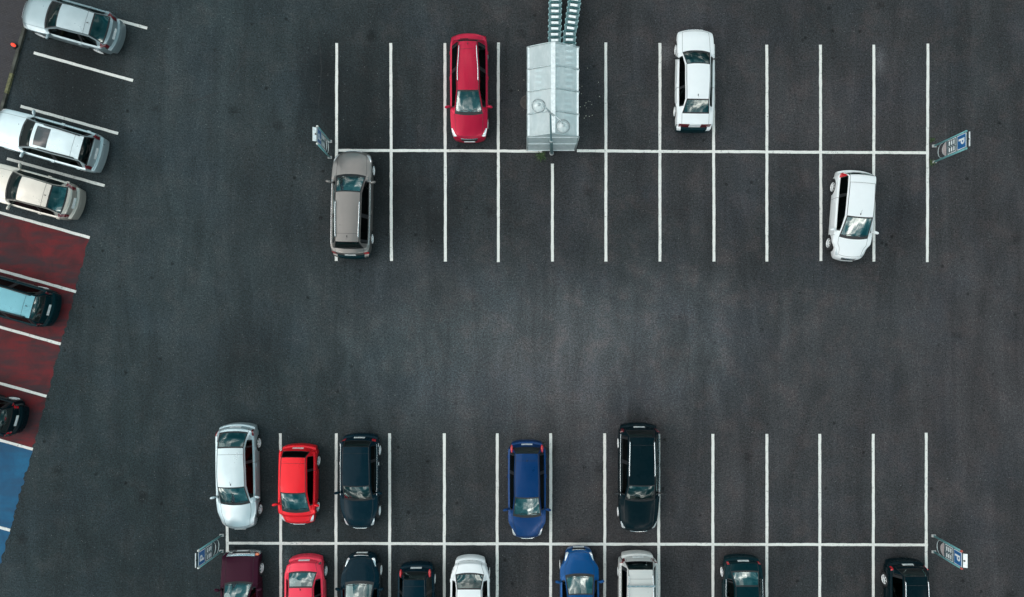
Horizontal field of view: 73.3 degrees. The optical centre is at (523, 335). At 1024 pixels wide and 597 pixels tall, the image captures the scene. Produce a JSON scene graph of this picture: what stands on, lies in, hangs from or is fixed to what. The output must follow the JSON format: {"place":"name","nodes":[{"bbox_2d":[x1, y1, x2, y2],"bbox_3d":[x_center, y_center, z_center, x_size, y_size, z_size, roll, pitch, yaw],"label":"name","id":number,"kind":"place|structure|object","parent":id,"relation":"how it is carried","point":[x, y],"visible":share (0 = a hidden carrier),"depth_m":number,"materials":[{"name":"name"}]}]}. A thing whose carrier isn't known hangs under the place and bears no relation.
{"place":"outdoors","nodes":[
{"label":"outdoors","id":0,"kind":"place"},
{"bbox_2d":[0,0,27,104],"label":"pavement","id":1,"kind":"structure","parent":0,"point":[11,20],"depth_m":31.89,"materials":[{"name":"grey asphalt"}]},
{"bbox_2d":[11,43,17,48],"bbox_3d":[-23.545,-13.413,31.795,0.270,0.200,0.260,30,90,0],"label":"marker light","id":2,"kind":"object","parent":1,"relation":"on","point":[14,45],"visible":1,"depth_m":31.77,"materials":[{"name":"red plastic"}]},
{"bbox_2d":[0,0,1023,596],"bbox_3d":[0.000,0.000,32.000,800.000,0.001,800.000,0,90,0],"label":"asphalt","id":3,"kind":"structure","parent":0,"point":[218,286],"depth_m":32.00,"materials":[{"name":"grey asphalt"}]},
{"bbox_2d":[0,26,26,110],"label":"kerb","id":4,"kind":"structure","parent":3,"relation":"on","point":[13,68],"depth_m":31.88,"materials":[{"name":"concrete"}]},
{"bbox_2d":[0,442,32,562],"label":"blue bay surface","id":5,"kind":"object","parent":3,"relation":"on","point":[14,463],"visible":1,"depth_m":32.00,"materials":[{"name":"paint"}]},
{"bbox_2d":[0,163,85,219],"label":"parked car","id":6,"kind":"object","parent":3,"relation":"on","point":[41,194],"visible":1,"depth_m":30.92,"materials":[{"name":"beige paint"}]},
{"bbox_2d":[0,214,89,447],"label":"red bay surface","id":7,"kind":"object","parent":3,"relation":"on","point":[41,253],"visible":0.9,"depth_m":32.00,"materials":[{"name":"paint"}]},
{"bbox_2d":[0,394,28,436],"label":"parked car","id":8,"kind":"object","parent":7,"relation":"on","point":[14,414],"visible":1,"depth_m":31.16,"materials":[{"name":"black paint"}]},
{"bbox_2d":[0,276,61,326],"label":"parked car","id":9,"kind":"object","parent":7,"relation":"on","point":[29,304],"visible":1,"depth_m":30.83,"materials":[{"name":"teal paint"}]},
{"bbox_2d":[0,109,108,172],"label":"parked car","id":10,"kind":"object","parent":3,"relation":"on","point":[22,134],"visible":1,"depth_m":30.91,"materials":[{"name":"silver metal"}]},
{"bbox_2d":[0,19,146,531],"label":"angled bay lines","id":11,"kind":"object","parent":3,"relation":"on","point":[51,226],"visible":0.91,"depth_m":31.99,"materials":[{"name":"paint"}]},
{"bbox_2d":[22,0,125,54],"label":"parked car","id":12,"kind":"object","parent":3,"relation":"on","point":[100,31],"visible":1,"depth_m":30.98,"materials":[{"name":"silver metal"}]},
{"bbox_2d":[195,534,223,568],"bbox_3d":[-14.021,9.656,30.755,0.200,2.490,0.870,0,90,0],"label":"parking sign","id":13,"kind":"object","parent":3,"relation":"on","point":[205,555],"visible":1,"depth_m":30.38,"materials":[{"name":"metal"}]},
{"bbox_2d":[210,422,262,528],"bbox_3d":[-13.014,6.443,31.222,2.258,1.556,4.867,-1,90,0],"label":"parked car","id":14,"kind":"object","parent":3,"relation":"on","point":[237,468],"visible":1,"depth_m":30.94,"materials":[{"name":"silver metal"}]},
{"bbox_2d":[214,549,263,596],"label":"parked car","id":15,"kind":"object","parent":3,"relation":"on","point":[242,570],"visible":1,"depth_m":31.13,"materials":[{"name":"red paint"}]},
{"bbox_2d":[272,443,320,524],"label":"parked car","id":16,"kind":"object","parent":3,"relation":"on","point":[298,484],"visible":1,"depth_m":30.87,"materials":[{"name":"red paint"}]},
{"bbox_2d":[284,553,327,596],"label":"parked car","id":17,"kind":"object","parent":3,"relation":"on","point":[305,574],"visible":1,"depth_m":30.98,"materials":[{"name":"red paint"}]},
{"bbox_2d":[313,125,331,158],"bbox_3d":[-8.971,-8.651,30.759,0.262,2.482,0.870,0,90,-3],"label":"parking sign","id":18,"kind":"object","parent":3,"relation":"on","point":[319,136],"visible":1,"depth_m":30.34,"materials":[{"name":"metal"}]},
{"bbox_2d":[326,150,375,258],"bbox_3d":[-7.799,-5.993,31.191,2.268,1.617,4.955,1,90,0],"label":"parked car","id":19,"kind":"object","parent":3,"relation":"on","point":[352,181],"visible":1,"depth_m":30.90,"materials":[{"name":"grey paint"}]},
{"bbox_2d":[334,433,381,528],"bbox_3d":[-7.441,6.665,31.240,2.178,1.520,4.345,0,90,0],"label":"parked car","id":20,"kind":"object","parent":3,"relation":"on","point":[360,492],"visible":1,"depth_m":30.92,"materials":[{"name":"blue paint"}]},
{"bbox_2d":[335,551,383,596],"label":"parked car","id":21,"kind":"object","parent":3,"relation":"on","point":[361,575],"visible":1,"depth_m":31.10,"materials":[{"name":"blue paint"}]},
{"bbox_2d":[397,561,435,596],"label":"parked car","id":22,"kind":"object","parent":3,"relation":"on","point":[416,578],"visible":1,"depth_m":30.88,"materials":[{"name":"blue paint"}]},
{"bbox_2d":[445,33,492,142],"bbox_3d":[-2.467,-11.324,31.206,2.158,1.587,4.905,0,90,0],"label":"parked car","id":23,"kind":"object","parent":3,"relation":"on","point":[468,106],"visible":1,"depth_m":30.90,"materials":[{"name":"paint"}]},
{"bbox_2d":[450,554,489,596],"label":"parked car","id":24,"kind":"object","parent":3,"relation":"on","point":[470,575],"visible":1,"depth_m":30.96,"materials":[{"name":"white paint"}]},
{"bbox_2d":[520,95,531,108],"bbox_3d":[0.185,-10.847,31.993,0.660,0.014,0.660,0,90,0],"label":"manhole cover","id":25,"kind":"object","parent":3,"relation":"on","point":[523,100],"visible":0.47,"depth_m":31.99,"materials":[{"name":"metal"}]},
{"bbox_2d":[503,439,550,538],"bbox_3d":[0.163,7.055,31.217,2.178,1.567,4.501,0,90,0],"label":"parked car","id":26,"kind":"object","parent":3,"relation":"on","point":[526,509],"visible":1,"depth_m":30.86,"materials":[{"name":"blue paint"}]},
{"bbox_2d":[536,67,545,90],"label":"shopping trolley","id":27,"kind":"object","parent":3,"relation":"on","point":[541,71],"visible":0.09,"depth_m":30.94,"materials":[{"name":"metal"}]},
{"bbox_2d":[537,151,546,161],"bbox_3d":[0.804,-8.317,31.950,0.600,0.100,0.601,0,90,0],"label":"weed","id":28,"kind":"object","parent":3,"relation":"on","point":[540,155],"visible":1,"depth_m":31.94,"materials":[{"name":"green plant"}]},
{"bbox_2d":[532,99,569,155],"bbox_3d":[1.082,-8.355,28.872,1.741,6.255,0.660,40,90,0],"label":"street lamp","id":29,"kind":"object","parent":3,"relation":"on","point":[539,106],"visible":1,"depth_m":25.97,"materials":[{"name":"metal"}]},
{"bbox_2d":[526,41,579,150],"bbox_3d":[1.285,-10.540,30.605,2.288,2.790,3.928,0,90,0],"label":"trolley shelter","id":30,"kind":"object","parent":3,"relation":"on","point":[547,94],"visible":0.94,"depth_m":29.57,"materials":[{"name":"metal"}]},
{"bbox_2d":[548,31,560,44],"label":"shopping trolley","id":31,"kind":"object","parent":3,"relation":"on","point":[554,34],"visible":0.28,"depth_m":30.95,"materials":[{"name":"metal"}]},
{"bbox_2d":[548,13,561,41],"bbox_3d":[1.419,-14.037,31.464,0.620,1.068,0.914,1,90,0],"label":"shopping trolley","id":32,"kind":"object","parent":3,"relation":"on","point":[559,22],"visible":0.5,"depth_m":31.01,"materials":[{"name":"metal"}]},
{"bbox_2d":[548,19,561,41],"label":"shopping trolley","id":33,"kind":"object","parent":3,"relation":"on","point":[554,22],"visible":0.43,"depth_m":30.95,"materials":[{"name":"metal"}]},
{"bbox_2d":[548,25,561,46],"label":"shopping trolley","id":34,"kind":"object","parent":3,"relation":"on","point":[554,28],"visible":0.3,"depth_m":30.95,"materials":[{"name":"metal"}]},
{"bbox_2d":[548,2,561,28],"bbox_3d":[1.428,-14.560,31.464,0.620,1.068,0.914,1,90,0],"label":"shopping trolley","id":35,"kind":"object","parent":3,"relation":"on","point":[555,9],"visible":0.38,"depth_m":31.01,"materials":[{"name":"metal"}]},
{"bbox_2d":[548,7,561,35],"bbox_3d":[1.423,-14.299,31.464,0.620,1.068,0.914,1,90,0],"label":"shopping trolley","id":36,"kind":"object","parent":3,"relation":"on","point":[552,18],"visible":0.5,"depth_m":30.96,"materials":[{"name":"metal"}]},
{"bbox_2d":[549,0,560,24],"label":"shopping trolley","id":37,"kind":"object","parent":3,"relation":"on","point":[554,8],"visible":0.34,"depth_m":31.21,"materials":[{"name":"metal"}]},
{"bbox_2d":[548,37,561,55],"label":"shopping trolley","id":38,"kind":"object","parent":3,"relation":"on","point":[553,40],"visible":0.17,"depth_m":30.95,"materials":[{"name":"metal"}]},
{"bbox_2d":[550,0,560,18],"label":"shopping trolley","id":39,"kind":"object","parent":3,"relation":"on","point":[556,7],"visible":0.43,"depth_m":31.41,"materials":[{"name":"metal"}]},
{"bbox_2d":[562,42,575,64],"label":"shopping trolley","id":40,"kind":"object","parent":3,"relation":"on","point":[570,46],"visible":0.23,"depth_m":30.95,"materials":[{"name":"metal"}]},
{"bbox_2d":[563,36,575,64],"bbox_3d":[2.068,-13.011,31.464,0.620,1.068,0.914,1,90,0],"label":"shopping trolley","id":41,"kind":"object","parent":3,"relation":"on","point":[569,39],"visible":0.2,"depth_m":30.94,"materials":[{"name":"metal"}]},
{"bbox_2d":[563,30,575,49],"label":"shopping trolley","id":42,"kind":"object","parent":3,"relation":"on","point":[569,34],"visible":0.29,"depth_m":30.94,"materials":[{"name":"metal"}]},
{"bbox_2d":[563,77,575,99],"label":"shopping trolley","id":43,"kind":"object","parent":3,"relation":"on","point":[568,80],"visible":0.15,"depth_m":30.95,"materials":[{"name":"metal"}]},
{"bbox_2d":[564,24,577,47],"bbox_3d":[2.090,-13.534,31.464,0.620,1.068,0.914,8,90,0],"label":"shopping trolley","id":44,"kind":"object","parent":3,"relation":"on","point":[568,27],"visible":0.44,"depth_m":30.95,"materials":[{"name":"metal"}]},
{"bbox_2d":[565,18,578,41],"bbox_3d":[2.126,-13.794,31.464,0.620,1.068,0.914,8,90,0],"label":"shopping trolley","id":45,"kind":"object","parent":3,"relation":"on","point":[572,22],"visible":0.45,"depth_m":30.98,"materials":[{"name":"metal"}]},
{"bbox_2d":[565,12,579,41],"bbox_3d":[2.162,-14.053,31.464,0.620,1.068,0.914,8,90,0],"label":"shopping trolley","id":46,"kind":"object","parent":3,"relation":"on","point":[571,16],"visible":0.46,"depth_m":31.01,"materials":[{"name":"metal"}]},
{"bbox_2d":[566,6,579,35],"bbox_3d":[2.198,-14.313,31.464,0.620,1.068,0.914,8,90,0],"label":"shopping trolley","id":47,"kind":"object","parent":3,"relation":"on","point":[571,10],"visible":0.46,"depth_m":30.99,"materials":[{"name":"metal"}]},
{"bbox_2d":[567,1,580,29],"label":"shopping trolley","id":48,"kind":"object","parent":3,"relation":"on","point":[571,4],"visible":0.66,"depth_m":31.01,"materials":[{"name":"metal"}]},
{"bbox_2d":[568,0,580,24],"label":"shopping trolley","id":49,"kind":"object","parent":3,"relation":"on","point":[575,8],"visible":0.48,"depth_m":31.02,"materials":[{"name":"metal"}]},
{"bbox_2d":[226,42,928,596],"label":"bay lines","id":50,"kind":"object","parent":3,"relation":"on","point":[606,260],"visible":0.92,"depth_m":32.00,"materials":[{"name":"paint"}]},
{"bbox_2d":[227,149,927,545],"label":"row lines","id":51,"kind":"object","parent":3,"relation":"on","point":[633,543],"visible":1,"depth_m":31.99,"materials":[{"name":"paint"}]},
{"bbox_2d":[555,545,603,596],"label":"parked car","id":52,"kind":"object","parent":3,"relation":"on","point":[579,572],"visible":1,"depth_m":31.07,"materials":[{"name":"blue paint"}]},
{"bbox_2d":[617,550,657,596],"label":"parked car","id":53,"kind":"object","parent":3,"relation":"on","point":[637,572],"visible":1,"depth_m":30.62,"materials":[{"name":"white paint"}]},
{"bbox_2d":[615,422,664,531],"bbox_3d":[5.241,6.489,31.148,2.278,1.704,4.957,0,90,0],"label":"parked car","id":54,"kind":"object","parent":3,"relation":"on","point":[638,493],"visible":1,"depth_m":30.81,"materials":[{"name":"black paint"}]},
{"bbox_2d":[673,29,719,132],"bbox_3d":[7.793,-11.678,31.241,2.138,1.517,4.658,1,90,0],"label":"parked car","id":55,"kind":"object","parent":3,"relation":"on","point":[694,56],"visible":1,"depth_m":31.01,"materials":[{"name":"white paint"}]},
{"bbox_2d":[720,554,762,596],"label":"parked car","id":56,"kind":"object","parent":3,"relation":"on","point":[741,575],"visible":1,"depth_m":30.99,"materials":[{"name":"teal paint"}]},
{"bbox_2d":[825,170,878,260],"bbox_3d":[14.973,-5.484,31.202,2.198,1.596,4.148,4,90,0],"label":"parked car","id":57,"kind":"object","parent":3,"relation":"on","point":[852,207],"visible":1,"depth_m":30.88,"materials":[{"name":"white paint"}]},
{"bbox_2d":[881,558,929,596],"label":"parked car","id":58,"kind":"object","parent":3,"relation":"on","point":[904,577],"visible":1,"depth_m":30.89,"materials":[{"name":"black paint"}]},
{"bbox_2d":[931,534,967,569],"bbox_3d":[19.018,9.682,30.760,0.262,2.482,0.870,0,90,4],"label":"parking sign","id":59,"kind":"object","parent":3,"relation":"on","point":[955,556],"visible":1,"depth_m":30.36,"materials":[{"name":"metal"}]},
{"bbox_2d":[932,130,969,162],"bbox_3d":[19.101,-8.439,30.755,0.200,2.490,0.870,0,90,0],"label":"parking sign","id":60,"kind":"object","parent":3,"relation":"on","point":[955,144],"visible":1,"depth_m":30.44,"materials":[{"name":"metal"}]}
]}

